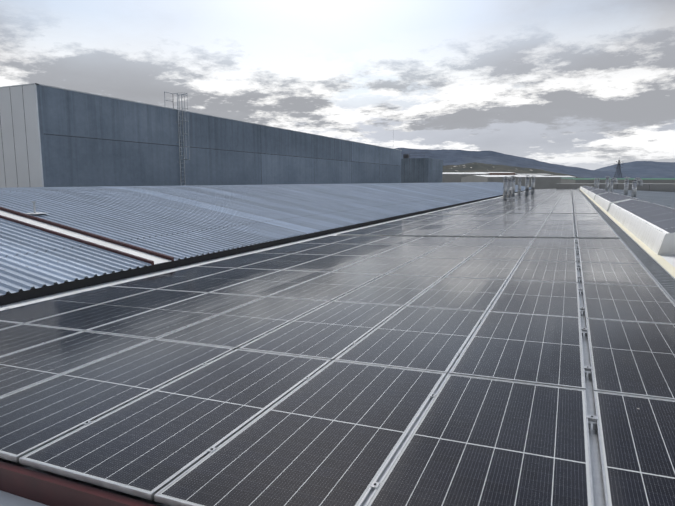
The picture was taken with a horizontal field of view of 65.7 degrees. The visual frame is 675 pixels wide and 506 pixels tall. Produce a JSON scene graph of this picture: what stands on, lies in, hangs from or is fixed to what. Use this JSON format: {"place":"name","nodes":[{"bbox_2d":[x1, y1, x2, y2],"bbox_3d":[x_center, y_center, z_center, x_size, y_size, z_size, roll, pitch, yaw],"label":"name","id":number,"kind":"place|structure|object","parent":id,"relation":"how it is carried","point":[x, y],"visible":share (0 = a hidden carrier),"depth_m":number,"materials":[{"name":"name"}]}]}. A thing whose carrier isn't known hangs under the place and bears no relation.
{"place":"outdoors","nodes":[
{"label":"outdoors","id":0,"kind":"place"},
{"bbox_2d":[0,83,401,187],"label":"concrete hall","id":1,"kind":"structure","parent":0,"point":[51,136],"depth_m":35.18,"materials":[{"name":"grey concrete"}]},
{"bbox_2d":[164,92,189,185],"bbox_3d":[-11.273,-7.915,37.246,1.049,6.850,1.490,3,9,24],"label":"caged ladder","id":2,"kind":"object","parent":1,"relation":"attached to","point":[178,99],"visible":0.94,"depth_m":37.48,"materials":[{"name":"metal"}]},
{"bbox_2d":[0,182,530,295],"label":"arched roof","id":3,"kind":"structure","parent":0,"point":[181,222],"depth_m":16.21,"materials":[{"name":"metal"}]},
{"bbox_2d":[24,201,45,213],"bbox_3d":[-7.654,-1.150,13.209,0.440,0.310,0.440,3,9,24],"label":"anchor post","id":4,"kind":"object","parent":3,"relation":"on","point":[34,206],"visible":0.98,"depth_m":13.18,"materials":[{"name":"silver metal"}]},
{"bbox_2d":[0,207,173,264],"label":"roof channel","id":5,"kind":"object","parent":3,"relation":"on","point":[115,246],"visible":1,"depth_m":11.71,"materials":[{"name":"grey metal"}]},
{"bbox_2d":[0,189,530,305],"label":"eave fascia","id":6,"kind":"structure","parent":3,"relation":"attached to","point":[21,295],"depth_m":10.99,"materials":[{"name":"black metal"}]},
{"bbox_2d":[0,0,674,169],"label":"sky","id":7,"kind":"structure","parent":0,"point":[586,84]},
{"bbox_2d":[401,153,442,182],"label":"building","id":8,"kind":"structure","parent":0,"point":[421,170],"depth_m":116.93,"materials":[{"name":"concrete"}]},
{"bbox_2d":[442,172,489,182],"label":"building","id":9,"kind":"structure","parent":0,"point":[447,177],"depth_m":327.94,"materials":[{"name":"white"}]},
{"bbox_2d":[461,175,560,188],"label":"shed","id":10,"kind":"structure","parent":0,"point":[545,182],"depth_m":247.83,"materials":[{"name":"white"}]},
{"bbox_2d":[395,148,638,177],"bbox_3d":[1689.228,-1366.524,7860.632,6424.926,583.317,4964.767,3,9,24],"label":"mountain","id":11,"kind":"structure","parent":0,"point":[448,156],"depth_m":8321.61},
{"bbox_2d":[443,162,604,177],"bbox_3d":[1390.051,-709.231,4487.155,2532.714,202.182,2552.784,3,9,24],"label":"hill","id":12,"kind":"structure","parent":0,"point":[522,166],"depth_m":5034.22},
{"bbox_2d":[443,162,578,177],"bbox_3d":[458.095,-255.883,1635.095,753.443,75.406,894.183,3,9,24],"label":"hill town","id":13,"kind":"object","parent":12,"relation":"on","point":[475,167],"visible":0.23,"depth_m":1757.11},
{"bbox_2d":[556,183,674,191],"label":"parapet wall","id":14,"kind":"structure","parent":0,"point":[665,187],"depth_m":111.59,"materials":[{"name":"grey concrete"}]},
{"bbox_2d":[561,178,674,182],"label":"green shed","id":15,"kind":"structure","parent":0,"point":[620,180],"depth_m":415.17,"materials":[{"name":"green"}]},
{"bbox_2d":[614,160,623,177],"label":"lattice tower","id":16,"kind":"structure","parent":0,"point":[618,165],"depth_m":684.80,"materials":[{"name":"grey metal"}]},
{"bbox_2d":[596,161,674,177],"bbox_3d":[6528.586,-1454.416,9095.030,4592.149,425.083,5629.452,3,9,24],"label":"mountain","id":17,"kind":"structure","parent":0,"point":[646,169],"depth_m":9470.19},
{"label":"ground","id":18,"kind":"structure","parent":0,"visible":0},
{"bbox_2d":[482,172,514,174],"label":"building","id":19,"kind":"structure","parent":18,"relation":"on","point":[501,173],"depth_m":595.28,"materials":[{"name":"white"}]},
{"bbox_2d":[515,174,551,175],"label":"building","id":20,"kind":"structure","parent":18,"relation":"on","point":[536,174],"depth_m":693.79,"materials":[{"name":"white"}]},
{"bbox_2d":[556,176,574,177],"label":"building","id":21,"kind":"structure","parent":18,"relation":"on","point":[566,176],"depth_m":479.01,"materials":[{"name":"white"}]},
{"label":"building block","id":22,"kind":"object","parent":18,"relation":"on","visible":0},
{"bbox_2d":[0,188,674,505],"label":"solar array","id":23,"kind":"object","parent":22,"relation":"on","point":[460,356],"visible":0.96,"depth_m":4.44,"materials":[{"name":"black glass"}]},
{"bbox_2d":[0,189,674,505],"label":"roof","id":24,"kind":"structure","parent":22,"relation":"on","point":[36,485],"depth_m":3.06,"materials":[{"name":"white metal"}]},
{"bbox_2d":[0,490,47,505],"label":"roof surface","id":25,"kind":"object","parent":24,"relation":"on","point":[7,499],"depth_m":3.02,"materials":[{"name":"metal"}]},
{"bbox_2d":[578,189,674,302],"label":"gutter","id":26,"kind":"object","parent":24,"relation":"on","point":[663,278],"visible":0.85,"depth_m":10.57,"materials":[{"name":"metal"}]},
{"bbox_2d":[580,185,674,255],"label":"ridge rooflights","id":27,"kind":"object","parent":24,"relation":"on","point":[651,226],"visible":1,"depth_m":16.89,"materials":[{"name":"plastic"}]},
{"bbox_2d":[503,176,508,198],"bbox_3d":[16.755,-6.414,52.235,0.610,2.520,0.606,3,9,24],"label":"vent pipe","id":28,"kind":"object","parent":22,"relation":"on","point":[505,183],"visible":0.88,"depth_m":52.08,"materials":[{"name":"silver metal"}]},
{"bbox_2d":[507,177,511,197],"bbox_3d":[18.172,-6.814,55.315,0.650,2.470,0.667,3,9,24],"label":"vent pipe","id":29,"kind":"object","parent":22,"relation":"on","point":[509,184],"visible":0.85,"depth_m":55.13,"materials":[{"name":"silver metal"}]},
{"bbox_2d":[511,176,515,196],"bbox_3d":[19.481,-7.282,58.158,0.710,2.620,0.729,3,9,24],"label":"vent pipe","id":30,"kind":"object","parent":22,"relation":"on","point":[513,188],"visible":0.6,"depth_m":57.96,"materials":[{"name":"silver metal"}]},
{"bbox_2d":[517,177,520,194],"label":"vent pipe","id":31,"kind":"object","parent":22,"relation":"on","point":[519,186],"visible":0.88,"depth_m":66.09,"materials":[{"name":"silver metal"}]},
{"bbox_2d":[525,175,528,194],"bbox_3d":[23.241,-8.183,64.111,0.650,2.720,0.667,3,9,24],"label":"vent pipe","id":32,"kind":"object","parent":22,"relation":"on","point":[527,186],"visible":0.92,"depth_m":63.95,"materials":[{"name":"silver metal"}]},
{"bbox_2d":[531,175,534,193],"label":"vent pipe","id":33,"kind":"object","parent":22,"relation":"on","point":[532,184],"visible":0.92,"depth_m":72.87,"materials":[{"name":"silver metal"}]},
{"bbox_2d":[602,189,674,208],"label":"roof","id":34,"kind":"structure","parent":22,"relation":"on","point":[666,199],"depth_m":59.44,"materials":[{"name":"metal"}]},
{"bbox_2d":[605,176,608,190],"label":"vent pipe","id":35,"kind":"object","parent":34,"relation":"on","point":[607,184],"visible":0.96,"depth_m":74.02,"materials":[{"name":"silver metal"}]},
{"bbox_2d":[609,177,617,191],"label":"vent pipe","id":36,"kind":"object","parent":34,"relation":"on","point":[614,179],"visible":0.9,"depth_m":67.71,"materials":[{"name":"silver metal"}]},
{"bbox_2d":[624,177,629,195],"bbox_3d":[30.812,-7.019,55.784,0.616,2.250,0.643,3,9,24],"label":"vent pipe","id":37,"kind":"object","parent":34,"relation":"on","point":[626,184],"visible":0.94,"depth_m":55.64,"materials":[{"name":"silver metal"}]},
{"bbox_2d":[631,178,642,197],"bbox_3d":[28.332,-6.080,49.506,1.148,2.110,0.585,-2,8,-15],"label":"vent pipe","id":38,"kind":"object","parent":34,"relation":"on","point":[634,184],"visible":0.92,"depth_m":49.30,"materials":[{"name":"silver metal"}]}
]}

